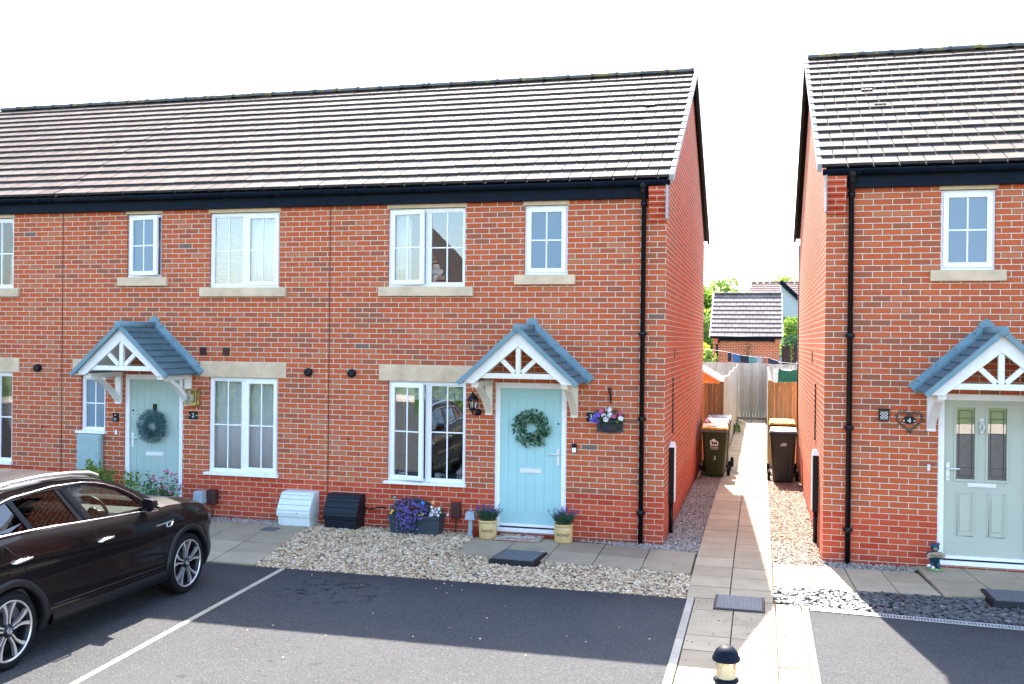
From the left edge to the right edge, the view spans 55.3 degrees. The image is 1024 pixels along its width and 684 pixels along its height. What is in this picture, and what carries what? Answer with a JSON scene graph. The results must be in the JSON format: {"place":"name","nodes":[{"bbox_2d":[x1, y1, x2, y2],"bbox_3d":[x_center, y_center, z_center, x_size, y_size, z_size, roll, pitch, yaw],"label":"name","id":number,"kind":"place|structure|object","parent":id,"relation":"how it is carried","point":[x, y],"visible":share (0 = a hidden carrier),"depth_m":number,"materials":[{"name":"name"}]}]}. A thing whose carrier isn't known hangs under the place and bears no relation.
{"place":"outdoors","nodes":[
{"label":"outdoors","id":0,"kind":"place"},
{"bbox_2d":[0,95,277,471],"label":"terraced house","id":1,"kind":"structure","parent":0,"point":[47,152],"depth_m":15.79,"materials":[{"name":"brick"}]},
{"bbox_2d":[0,372,12,460],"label":"window","id":2,"kind":"structure","parent":1,"relation":"in","point":[6,378],"depth_m":15.89,"materials":[{"name":"white plastic"}]},
{"bbox_2d":[0,218,13,287],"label":"window","id":3,"kind":"structure","parent":1,"relation":"in","point":[6,225],"depth_m":15.88,"materials":[{"name":"white plastic"}]},
{"bbox_2d":[206,521,306,565],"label":"path","id":4,"kind":"structure","parent":0,"point":[245,544],"depth_m":13.24,"materials":[{"name":"concrete"}]},
{"bbox_2d":[152,469,184,496],"bbox_3d":[-5.062,2.259,14.370,0.519,0.796,0.267,1,0,8],"label":"flowering plant","id":5,"kind":"object","parent":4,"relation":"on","point":[162,486],"visible":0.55,"depth_m":14.36,"materials":[{"name":"pink plant"}]},
{"bbox_2d":[260,527,279,530],"bbox_3d":[-3.445,2.666,13.948,0.220,0.018,0.220,1,0,14],"label":"drain grid","id":6,"kind":"object","parent":4,"relation":"on","point":[270,528],"visible":1,"depth_m":13.92,"materials":[{"name":"metal"}]},
{"bbox_2d":[0,563,1023,683],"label":"tarmac","id":7,"kind":"structure","parent":0,"point":[304,612],"depth_m":9.15,"materials":[{"name":"asphalt"}]},
{"bbox_2d":[0,468,210,671],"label":"parked car","id":8,"kind":"object","parent":7,"relation":"on","point":[74,543],"visible":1,"depth_m":9.10,"materials":[{"name":"paint"}]},
{"bbox_2d":[70,568,285,683],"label":"parking line","id":9,"kind":"structure","parent":7,"relation":"on","point":[110,663],"depth_m":9.27,"materials":[{"name":"paint"}]},
{"bbox_2d":[810,607,1023,630],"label":"drain channel","id":10,"kind":"object","parent":7,"relation":"on","point":[933,620],"visible":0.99,"depth_m":9.95,"materials":[{"name":"concrete"}]},
{"bbox_2d":[0,0,1023,317],"label":"sky","id":11,"kind":"structure","parent":0,"point":[748,56],"materials":[{"name":"white"}]},
{"bbox_2d":[455,535,695,573],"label":"path","id":12,"kind":"structure","parent":0,"point":[616,556],"depth_m":12.57,"materials":[{"name":"concrete"}]},
{"bbox_2d":[474,502,503,538],"bbox_3d":[-0.326,2.455,13.458,0.415,0.488,0.426,1,0,14],"label":"flower pot","id":13,"kind":"object","parent":12,"relation":"on","point":[487,520],"visible":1,"depth_m":13.39,"materials":[{"name":"yellow"}]},
{"bbox_2d":[488,549,547,566],"bbox_3d":[0.087,2.742,12.384,0.617,0.092,0.637,1,0,18],"label":"manhole cover","id":14,"kind":"object","parent":12,"relation":"on","point":[521,558],"visible":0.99,"depth_m":12.22,"materials":[{"name":"metal"}]},
{"bbox_2d":[494,533,543,541],"bbox_3d":[0.104,2.685,13.417,0.620,0.024,0.350,1,0,14],"label":"doormat","id":15,"kind":"object","parent":12,"relation":"on","point":[521,537],"visible":1,"depth_m":13.37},
{"bbox_2d":[547,506,578,543],"bbox_3d":[0.702,2.464,13.247,0.389,0.492,0.419,1,0,-16],"label":"flower pot","id":16,"kind":"object","parent":12,"relation":"on","point":[563,528],"visible":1,"depth_m":13.16,"materials":[{"name":"beige"}]},
{"bbox_2d":[702,365,723,450],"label":"shed","id":17,"kind":"structure","parent":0,"point":[710,375],"depth_m":24.25,"materials":[{"name":"orange wood"}]},
{"bbox_2d":[674,419,811,683],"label":"path","id":18,"kind":"structure","parent":0,"point":[712,576],"depth_m":11.04,"materials":[{"name":"concrete"}]},
{"bbox_2d":[712,645,739,683],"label":"bollard light","id":19,"kind":"object","parent":18,"relation":"on","point":[725,655],"visible":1,"depth_m":7.55,"materials":[{"name":"black"}]},
{"bbox_2d":[713,594,764,614],"bbox_3d":[2.434,2.817,10.463,0.556,0.066,0.636,1,0,14],"label":"manhole cover","id":20,"kind":"object","parent":18,"relation":"on","point":[733,603],"visible":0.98,"depth_m":10.41,"materials":[{"name":"metal"}]},
{"bbox_2d":[573,418,935,683],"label":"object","id":21,"kind":"object","parent":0,"point":[772,577],"visible":0.1,"depth_m":11.41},
{"bbox_2d":[80,458,116,480],"bbox_3d":[-6.328,2.223,15.029,0.645,0.831,0.424,1,0,14],"label":"garden plant","id":22,"kind":"object","parent":21,"relation":"on","point":[90,466],"visible":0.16,"depth_m":14.98,"materials":[{"name":"green plant"}]},
{"bbox_2d":[119,470,146,493],"bbox_3d":[-5.583,2.259,14.406,0.478,0.790,0.260,1,0,14],"label":"garden plant","id":23,"kind":"object","parent":21,"relation":"on","point":[130,482],"visible":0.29,"depth_m":14.38,"materials":[{"name":"green plant"}]},
{"bbox_2d":[140,471,169,495],"bbox_3d":[-5.242,2.274,14.401,0.488,0.764,0.329,1,0,14],"label":"garden plant","id":24,"kind":"object","parent":21,"relation":"on","point":[150,484],"visible":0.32,"depth_m":14.40,"materials":[{"name":"green plant"}]},
{"bbox_2d":[53,82,469,523],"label":"terraced house","id":25,"kind":"structure","parent":21,"relation":"on","point":[140,334],"depth_m":15.03,"materials":[{"name":"brick"}]},
{"bbox_2d":[77,434,102,470],"bbox_3d":[-6.636,2.047,15.347,0.430,1.200,0.110,1,0,14],"label":"meter box","id":26,"kind":"object","parent":25,"relation":"attached to","point":[89,446],"visible":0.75,"depth_m":15.30,"materials":[{"name":"grey plastic"}]},
{"bbox_2d":[77,436,98,469],"bbox_3d":[-6.644,1.735,15.302,0.390,0.525,0.020,1,0,14],"label":"door","id":27,"kind":"structure","parent":26,"relation":"in","point":[87,446],"depth_m":15.31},
{"bbox_2d":[82,375,104,429],"bbox_3d":[-6.585,0.968,15.466,0.454,0.887,0.082,1,0,14],"label":"window","id":28,"kind":"structure","parent":25,"relation":"in","point":[93,392],"depth_m":15.48,"materials":[{"name":"white plastic"}]},
{"bbox_2d":[113,413,118,421],"bbox_3d":[-6.194,1.177,15.272,0.095,0.140,0.035,1,0,14],"label":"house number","id":29,"kind":"object","parent":25,"relation":"attached to","point":[115,417],"visible":1,"depth_m":15.26,"materials":[{"name":"black plastic"}]},
{"bbox_2d":[128,214,161,276],"bbox_3d":[-5.706,-1.492,15.183,0.624,0.987,0.194,1,0,14],"label":"window","id":30,"kind":"structure","parent":25,"relation":"in","point":[143,229],"depth_m":15.16,"materials":[{"name":"white plastic"}]},
{"bbox_2d":[130,379,178,496],"bbox_3d":[-5.547,1.553,15.163,0.870,1.940,0.116,1,0,14],"label":"door","id":31,"kind":"structure","parent":25,"relation":"in","point":[154,458],"depth_m":15.17,"materials":[{"name":"green paint"}]},
{"bbox_2d":[135,408,166,443],"bbox_3d":[-5.574,1.293,15.092,0.585,0.593,0.158,1,0,14],"label":"door wreath","id":32,"kind":"object","parent":31,"relation":"attached to","point":[156,419],"depth_m":15.10,"materials":[{"name":"green plant"}]},
{"bbox_2d":[158,218,160,273],"bbox_3d":[-5.653,-1.492,15.379,0.541,0.920,0.029,1,0,14],"label":"curtain","id":33,"kind":"object","parent":25,"relation":"hanging from","point":[159,241],"visible":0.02,"depth_m":15.36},
{"bbox_2d":[185,389,200,405],"bbox_3d":[-4.863,0.838,14.883,0.191,0.250,0.130,1,0,14],"label":"wall lantern","id":34,"kind":"object","parent":25,"relation":"attached to","point":[195,397],"depth_m":14.89,"materials":[{"name":"gold metal"}]},
{"bbox_2d":[189,411,197,418],"bbox_3d":[-4.876,1.122,14.945,0.150,0.120,0.016,1,0,14],"label":"house number","id":35,"kind":"object","parent":25,"relation":"attached to","point":[193,414],"visible":1,"depth_m":14.94,"materials":[{"name":"black plastic"}]},
{"bbox_2d":[216,218,242,283],"bbox_3d":[-4.273,-1.404,14.950,0.530,1.106,0.042,1,0,14],"label":"blind","id":36,"kind":"object","parent":25,"relation":"attached to","point":[227,247],"visible":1,"depth_m":14.95,"materials":[{"name":"fabric"}]},
{"bbox_2d":[209,377,277,473],"bbox_3d":[-4.044,1.264,14.814,1.168,1.463,0.088,1,0,14],"label":"window","id":37,"kind":"structure","parent":25,"relation":"in","point":[245,425],"depth_m":14.77,"materials":[{"name":"white plastic"}]},
{"bbox_2d":[215,381,273,468],"bbox_3d":[-4.026,1.261,14.880,1.101,1.410,0.018,1,0,14],"label":"curtain","id":38,"kind":"object","parent":25,"relation":"hanging from","point":[235,402],"visible":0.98,"depth_m":14.91,"materials":[{"name":"fabric"}]},
{"bbox_2d":[211,212,279,287],"bbox_3d":[-4.021,-1.386,14.807,1.178,1.143,0.088,1,0,14],"label":"window","id":39,"kind":"structure","parent":25,"relation":"in","point":[247,217],"depth_m":14.76,"materials":[{"name":"white plastic"}]},
{"bbox_2d":[251,218,274,280],"bbox_3d":[-3.733,-1.381,14.816,0.542,1.060,0.042,1,0,14],"label":"curtain","id":40,"kind":"object","parent":25,"relation":"hanging from","point":[269,256],"visible":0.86,"depth_m":14.83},
{"bbox_2d":[254,523,691,598],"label":"gravel","id":41,"kind":"structure","parent":21,"relation":"on","point":[374,550],"depth_m":12.00,"materials":[{"name":"gravel"}]},
{"bbox_2d":[387,496,448,535],"bbox_3d":[-1.302,2.434,13.765,0.917,0.520,0.452,1,0,14],"label":"planter","id":42,"kind":"object","parent":41,"relation":"on","point":[421,522],"visible":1,"depth_m":13.65,"materials":[{"name":"plant"}]},
{"bbox_2d":[451,502,460,532],"bbox_3d":[-0.793,2.489,13.814,0.130,0.450,0.085,1,0,14],"label":"outdoor socket","id":43,"kind":"object","parent":41,"relation":"on","point":[455,510],"visible":1,"depth_m":13.78,"materials":[{"name":"brown plastic"}]},
{"bbox_2d":[465,509,476,535],"bbox_3d":[-0.577,2.522,13.653,0.139,0.369,0.129,1,0,14],"label":"garden post","id":44,"kind":"object","parent":41,"relation":"on","point":[470,516],"visible":0.98,"depth_m":13.63,"materials":[{"name":"grey plastic"}]},
{"bbox_2d":[472,529,478,536],"bbox_3d":[-0.500,2.653,13.556,0.116,0.090,0.113,1,0,14],"label":"pot","id":45,"kind":"object","parent":41,"relation":"on","point":[475,532],"visible":0.93,"depth_m":13.52,"materials":[{"name":"red ceramic"}]},
{"bbox_2d":[324,67,709,545],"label":"terraced house","id":46,"kind":"structure","parent":21,"relation":"on","point":[562,238],"depth_m":13.93,"materials":[{"name":"brick"}]},
{"bbox_2d":[323,492,364,529],"bbox_3d":[-2.432,2.448,14.144,0.520,0.485,0.348,1,0,14],"label":"meter box","id":47,"kind":"object","parent":46,"relation":"attached to","point":[342,510],"visible":1,"depth_m":14.04,"materials":[{"name":"black plastic"}]},
{"bbox_2d":[396,271,404,279],"bbox_3d":[-1.617,-0.947,14.336,0.170,0.200,0.020,1,0,14],"label":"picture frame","id":48,"kind":"object","parent":46,"relation":"attached to","point":[403,275],"visible":0.43,"depth_m":14.33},
{"bbox_2d":[396,215,411,279],"bbox_3d":[-1.589,-1.356,14.341,0.253,1.060,0.064,1,0,14],"label":"curtain","id":49,"kind":"object","parent":46,"relation":"hanging from","point":[401,241],"visible":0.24,"depth_m":14.33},
{"bbox_2d":[395,456,414,474],"bbox_3d":[-1.598,1.819,14.319,0.358,0.349,0.216,1,0,14],"label":"potted plant","id":50,"kind":"object","parent":46,"relation":"on","point":[400,466],"visible":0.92,"depth_m":14.30,"materials":[{"name":"grey plant"}]},
{"bbox_2d":[388,381,465,482],"bbox_3d":[-1.229,1.296,14.036,1.188,1.463,0.200,1,0,14],"label":"window","id":51,"kind":"structure","parent":46,"relation":"in","point":[392,384],"depth_m":14.07,"materials":[{"name":"white plastic"}]},
{"bbox_2d":[389,208,465,286],"bbox_3d":[-1.221,-1.357,14.048,1.178,1.138,0.172,1,0,14],"label":"window","id":52,"kind":"structure","parent":46,"relation":"in","point":[425,275],"depth_m":14.06,"materials":[{"name":"white plastic"}]},
{"bbox_2d":[396,385,462,400],"bbox_3d":[-1.181,0.716,14.217,1.130,0.255,0.035,1,0,14],"label":"blind","id":53,"kind":"object","parent":46,"relation":"attached to","point":[440,393],"visible":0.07,"depth_m":14.18,"materials":[{"name":"fabric"}]},
{"bbox_2d":[432,264,442,282],"bbox_3d":[-1.069,-0.968,14.166,0.185,0.334,0.129,1,0,14],"label":"flower vase","id":54,"kind":"object","parent":46,"relation":"on","point":[437,271],"visible":0.94,"depth_m":14.13,"materials":[{"name":"ceramic"}]},
{"bbox_2d":[435,459,455,478],"bbox_3d":[-0.980,1.828,14.299,0.374,0.345,0.225,1,0,14],"label":"potted plant","id":55,"kind":"object","parent":46,"relation":"on","point":[441,466],"visible":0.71,"depth_m":14.27,"materials":[{"name":"green plant"}]},
{"bbox_2d":[467,391,481,415],"bbox_3d":[-0.540,0.866,13.738,0.188,0.349,0.206,1,0,14],"label":"wall lantern","id":56,"kind":"object","parent":46,"relation":"attached to","point":[473,397],"depth_m":13.70,"materials":[{"name":"black plastic"}]},
{"bbox_2d":[500,388,561,528],"bbox_3d":[0.261,1.619,13.678,0.880,1.940,0.116,1,0,14],"label":"door","id":57,"kind":"structure","parent":46,"relation":"in","point":[530,479],"depth_m":13.69,"materials":[{"name":"paint"}]},
{"bbox_2d":[510,409,551,448],"bbox_3d":[0.267,1.209,13.615,0.603,0.566,0.146,1,0,14],"label":"door wreath","id":58,"kind":"object","parent":57,"relation":"attached to","point":[541,432],"depth_m":13.61,"materials":[{"name":"green plant"}]},
{"bbox_2d":[525,205,567,274],"bbox_3d":[0.486,-1.417,13.655,0.619,0.977,0.088,1,0,14],"label":"window","id":59,"kind":"structure","parent":46,"relation":"in","point":[546,227],"depth_m":13.63,"materials":[{"name":"white plastic"}]},
{"bbox_2d":[586,412,594,421],"bbox_3d":[1.084,1.030,13.421,0.125,0.125,0.016,1,0,14],"label":"house number","id":60,"kind":"object","parent":46,"relation":"attached to","point":[589,415],"visible":0.8,"depth_m":13.42,"materials":[{"name":"black plastic"}]},
{"bbox_2d":[590,387,624,432],"bbox_3d":[1.304,0.918,13.224,0.475,0.620,0.315,1,0,14],"label":"hanging basket","id":61,"kind":"object","parent":46,"relation":"attached to","point":[605,423],"visible":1,"depth_m":13.19,"materials":[{"name":"multicoloured plant"}]},
{"bbox_2d":[668,441,675,533],"bbox_3d":[2.286,2.086,13.953,0.089,1.320,0.190,1,0,14],"label":"meter box","id":62,"kind":"object","parent":46,"relation":"attached to","point":[672,477],"visible":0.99,"depth_m":13.88,"materials":[{"name":"black plastic"}]},
{"bbox_2d":[674,447,675,501],"bbox_3d":[2.325,1.889,13.949,0.012,0.775,0.160,1,0,14],"label":"door","id":63,"kind":"structure","parent":62,"relation":"in","point":[675,447],"depth_m":13.87,"materials":[{"name":"white plastic"}]},
{"bbox_2d":[211,516,916,572],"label":"path","id":64,"kind":"structure","parent":21,"relation":"on","point":[881,567],"depth_m":12.08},
{"bbox_2d":[193,490,206,503],"bbox_3d":[-4.708,2.462,14.730,0.159,0.435,0.149,1,0,14],"label":"garden post","id":65,"kind":"object","parent":64,"relation":"on","point":[199,496],"visible":0.59,"depth_m":14.67,"materials":[{"name":"grey plastic"}]},
{"bbox_2d":[207,489,217,516],"bbox_3d":[-4.532,2.451,14.783,0.145,0.440,0.100,1,0,14],"label":"outdoor socket","id":66,"kind":"object","parent":64,"relation":"on","point":[212,497],"visible":1,"depth_m":14.74,"materials":[{"name":"brown plastic"}]},
{"bbox_2d":[276,490,318,526],"bbox_3d":[-3.139,2.440,14.325,0.520,0.485,0.348,1,0,14],"label":"meter box","id":67,"kind":"object","parent":64,"relation":"on","point":[297,507],"visible":1,"depth_m":14.22,"materials":[{"name":"grey plastic"}]},
{"bbox_2d":[574,470,720,554],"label":"gravel","id":68,"kind":"structure","parent":21,"relation":"on","point":[690,523],"depth_m":14.79,"materials":[{"name":"gravel"}]},
{"bbox_2d":[700,423,729,475],"bbox_3d":[4.118,2.198,19.849,0.600,1.070,0.691,1,0,14],"label":"wheelie bin","id":69,"kind":"object","parent":68,"relation":"on","point":[714,435],"visible":1,"depth_m":19.64,"materials":[{"name":"green plastic"}]},
{"bbox_2d":[702,418,730,470],"bbox_3d":[4.316,2.176,20.624,0.600,1.113,0.691,1,0,13],"label":"wheelie bin","id":70,"kind":"object","parent":68,"relation":"on","point":[717,420],"visible":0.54,"depth_m":20.49,"materials":[{"name":"black plastic"}]},
{"bbox_2d":[707,415,733,466],"bbox_3d":[4.514,2.165,21.316,0.600,1.134,0.691,1,0,16],"label":"wheelie bin","id":71,"kind":"object","parent":68,"relation":"on","point":[729,417],"visible":0.31,"depth_m":21.23,"materials":[{"name":"black plastic"}]},
{"bbox_2d":[702,381,723,459],"bbox_3d":[4.493,1.835,21.834,0.445,1.920,0.133,1,0,14],"label":"board fence","id":72,"kind":"object","parent":21,"relation":"on","point":[714,392],"visible":0.45,"depth_m":21.77,"materials":[{"name":"brown wood"}]},
{"bbox_2d":[723,365,737,441],"bbox_3d":[6.343,1.760,28.265,0.066,1.972,13.150,1,0,14],"label":"fence","id":73,"kind":"object","parent":21,"relation":"on","point":[730,380],"visible":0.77,"depth_m":27.70,"materials":[{"name":"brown wood"}]},
{"bbox_2d":[733,423,741,433],"bbox_3d":[6.769,2.645,29.492,0.383,0.439,1.106,1,0,14],"label":"weed","id":74,"kind":"object","parent":21,"relation":"on","point":[738,429],"visible":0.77,"depth_m":29.35,"materials":[{"name":"green plant"}]},
{"bbox_2d":[662,597,820,683],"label":"kerb","id":75,"kind":"structure","parent":21,"relation":"on","point":[671,669],"depth_m":9.02,"materials":[{"name":"concrete"}]},
{"bbox_2d":[738,416,766,420],"bbox_3d":[8.487,2.705,34.581,1.100,0.110,0.250,1,0,14],"label":"step","id":76,"kind":"object","parent":21,"relation":"on","point":[759,418],"visible":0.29,"depth_m":34.43,"materials":[{"name":"concrete"}]},
{"bbox_2d":[738,363,767,416],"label":"garden gate","id":77,"kind":"structure","parent":76,"relation":"on","point":[752,384],"depth_m":34.57,"materials":[{"name":"grey wood"}]},
{"bbox_2d":[767,367,770,430],"bbox_3d":[7.369,1.813,27.976,0.066,1.888,13.200,1,0,14],"label":"fence","id":78,"kind":"object","parent":21,"relation":"on","point":[768,376],"visible":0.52,"depth_m":31.08,"materials":[{"name":"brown wood"}]},
{"bbox_2d":[767,380,796,466],"bbox_3d":[5.936,1.827,21.465,0.625,1.970,0.133,1,0,14],"label":"board fence","id":79,"kind":"object","parent":21,"relation":"on","point":[780,405],"visible":0.37,"depth_m":21.41,"materials":[{"name":"orange wood"}]},
{"bbox_2d":[768,468,822,567],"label":"gravel","id":80,"kind":"structure","parent":21,"relation":"on","point":[791,533],"depth_m":14.50,"materials":[{"name":"gravel"}]},
{"bbox_2d":[766,419,795,473],"bbox_3d":[5.598,2.175,20.265,0.600,1.145,0.691,1,0,13],"label":"wheelie bin","id":81,"kind":"object","parent":80,"relation":"on","point":[781,422],"visible":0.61,"depth_m":20.08,"materials":[{"name":"black plastic"}]},
{"bbox_2d":[767,427,798,481],"bbox_3d":[5.317,2.212,19.171,0.600,1.070,0.691,1,0,15],"label":"wheelie bin","id":82,"kind":"object","parent":80,"relation":"on","point":[783,442],"visible":1,"depth_m":18.96,"materials":[{"name":"black plastic"}]},
{"bbox_2d":[772,586,1023,624],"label":"slate chippings","id":83,"kind":"object","parent":21,"relation":"on","point":[966,608],"visible":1,"depth_m":10.46,"materials":[{"name":"gravel"}]},
{"bbox_2d":[980,588,1023,609],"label":"manhole cover","id":84,"kind":"object","parent":83,"relation":"on","point":[1002,599],"visible":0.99,"depth_m":10.53,"materials":[{"name":"metal"}]},
{"bbox_2d":[740,405,778,417],"bbox_3d":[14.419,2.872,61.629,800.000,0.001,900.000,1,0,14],"label":"ground","id":85,"kind":"structure","parent":0,"point":[746,409],"depth_m":41.73,"materials":[{"name":"grey"}]},
{"bbox_2d":[703,305,712,347],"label":"tree","id":86,"kind":"object","parent":85,"relation":"on","point":[706,338],"visible":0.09,"depth_m":55.81,"materials":[{"name":"green plant"}]},
{"bbox_2d":[704,285,715,339],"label":"tree","id":87,"kind":"object","parent":85,"relation":"on","point":[708,296],"visible":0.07,"depth_m":60.81,"materials":[{"name":"green plant"}]},
{"bbox_2d":[703,348,717,365],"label":"shrub","id":88,"kind":"object","parent":85,"relation":"on","point":[705,356],"visible":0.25,"depth_m":41.87,"materials":[{"name":"green plant"}]},
{"bbox_2d":[703,362,737,375],"bbox_3d":[5.895,1.750,37.522,5.400,2.028,0.066,1,0,14],"label":"fence","id":89,"kind":"object","parent":85,"relation":"on","point":[726,368],"visible":0.11,"depth_m":36.96,"materials":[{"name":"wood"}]},
{"bbox_2d":[704,276,743,291],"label":"tree","id":90,"kind":"object","parent":85,"relation":"on","point":[722,285],"visible":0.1,"depth_m":81.14,"materials":[{"name":"green plant"}]},
{"bbox_2d":[709,292,782,404],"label":"brick garage","id":91,"kind":"structure","parent":85,"relation":"on","point":[741,320],"depth_m":43.51,"materials":[{"name":"tile"}]},
{"bbox_2d":[708,349,796,363],"bbox_3d":[9.095,1.495,38.218,4.010,2.600,0.060,1,0,14],"label":"washing line","id":92,"kind":"object","parent":85,"relation":"on","point":[752,356],"visible":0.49,"depth_m":38.14,"materials":[{"name":"fabric"}]},
{"bbox_2d":[733,354,739,362],"bbox_3d":[8.788,0.659,38.293,0.292,0.432,0.058,1,0,14],"label":"vest","id":93,"kind":"object","parent":92,"relation":"hanging from","point":[736,358],"visible":0.85,"depth_m":38.28,"materials":[{"name":"fabric"}]},
{"bbox_2d":[740,355,748,362],"bbox_3d":[9.088,0.721,38.217,0.338,0.417,0.058,1,0,14],"label":"shirt","id":94,"kind":"object","parent":92,"relation":"hanging from","point":[744,359],"visible":0.72,"depth_m":38.22,"materials":[{"name":"fabric"}]},
{"bbox_2d":[746,281,797,363],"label":"house","id":95,"kind":"structure","parent":85,"relation":"on","point":[788,291],"depth_m":69.08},
{"bbox_2d":[768,364,796,417],"bbox_3d":[12.725,1.847,35.776,6.500,1.988,0.066,1,0,14],"label":"fence","id":96,"kind":"object","parent":85,"relation":"on","point":[771,367],"visible":0.05,"depth_m":36.46,"materials":[{"name":"grey wood"}]},
{"bbox_2d":[769,273,797,282],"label":"tree","id":97,"kind":"object","parent":85,"relation":"on","point":[785,278],"visible":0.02,"depth_m":95.52,"materials":[{"name":"green plant"}]},
{"bbox_2d":[780,316,797,361],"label":"tree","id":98,"kind":"object","parent":85,"relation":"on","point":[789,327],"visible":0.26,"depth_m":56.78,"materials":[{"name":"green plant"}]},
{"bbox_2d":[782,346,796,368],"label":"fence","id":99,"kind":"object","parent":85,"relation":"on","point":[785,350],"visible":0.05,"depth_m":44.56,"materials":[{"name":"brown wood"}]},
{"bbox_2d":[782,333,797,360],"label":"shrub","id":100,"kind":"object","parent":85,"relation":"on","point":[794,338],"visible":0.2,"depth_m":47.60,"materials":[{"name":"green plant"}]},
{"bbox_2d":[774,369,795,397],"bbox_3d":[6.918,1.749,24.324,0.802,2.137,0.624,1,0,14],"label":"clothes airer","id":101,"kind":"object","parent":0,"point":[775,370],"visible":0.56,"depth_m":24.23,"materials":[{"name":"white plastic"}]},
{"bbox_2d":[778,369,796,386],"bbox_3d":[6.799,0.863,23.978,0.520,0.460,0.054,1,0,14],"label":"towel","id":102,"kind":"object","parent":101,"relation":"hanging from","point":[786,376],"visible":0.66,"depth_m":23.98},
{"bbox_2d":[773,564,1023,599],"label":"path","id":103,"kind":"structure","parent":0,"point":[956,582],"depth_m":11.37,"materials":[{"name":"concrete"}]},
{"bbox_2d":[926,542,945,571],"bbox_3d":[5.097,2.583,11.778,0.208,0.334,0.199,1,0,14],"label":"gnome","id":104,"kind":"object","parent":103,"relation":"on","point":[934,556],"visible":1,"depth_m":11.73,"materials":[{"name":"blue ceramic"}]},
{"bbox_2d":[793,42,1023,572],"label":"brick house","id":105,"kind":"structure","parent":0,"point":[909,220],"depth_m":12.10,"materials":[{"name":"brick"}]},
{"bbox_2d":[811,449,818,543],"bbox_3d":[4.147,2.122,13.395,0.089,1.290,0.190,1,0,14],"label":"meter box","id":106,"kind":"object","parent":105,"relation":"attached to","point":[814,477],"visible":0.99,"depth_m":13.32,"materials":[{"name":"black plastic"}]},
{"bbox_2d":[811,455,812,509],"bbox_3d":[4.115,1.924,13.409,0.012,0.745,0.160,1,0,14],"label":"door","id":107,"kind":"structure","parent":106,"relation":"in","point":[811,455],"depth_m":13.34,"materials":[{"name":"white plastic"}]},
{"bbox_2d":[878,408,889,420],"bbox_3d":[4.600,0.898,12.087,0.134,0.145,0.060,1,0,14],"label":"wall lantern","id":108,"kind":"object","parent":105,"relation":"attached to","point":[883,415],"depth_m":12.07,"materials":[{"name":"black plastic"}]},
{"bbox_2d":[895,410,923,433],"bbox_3d":[4.888,0.988,12.028,0.333,0.292,0.023,1,0,14],"label":"house number","id":109,"kind":"object","parent":105,"relation":"attached to","point":[909,419],"visible":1,"depth_m":12.02,"materials":[{"name":"brown metal"}]},
{"bbox_2d":[941,189,994,269],"bbox_3d":[5.560,-1.363,11.945,0.619,0.987,0.088,1,0,14],"label":"window","id":110,"kind":"structure","parent":105,"relation":"in","point":[967,216],"depth_m":11.92,"materials":[{"name":"white plastic"}]},
{"bbox_2d":[943,400,1023,562],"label":"door","id":111,"kind":"structure","parent":105,"relation":"in","point":[983,518],"depth_m":11.87,"materials":[{"name":"grey paint"}]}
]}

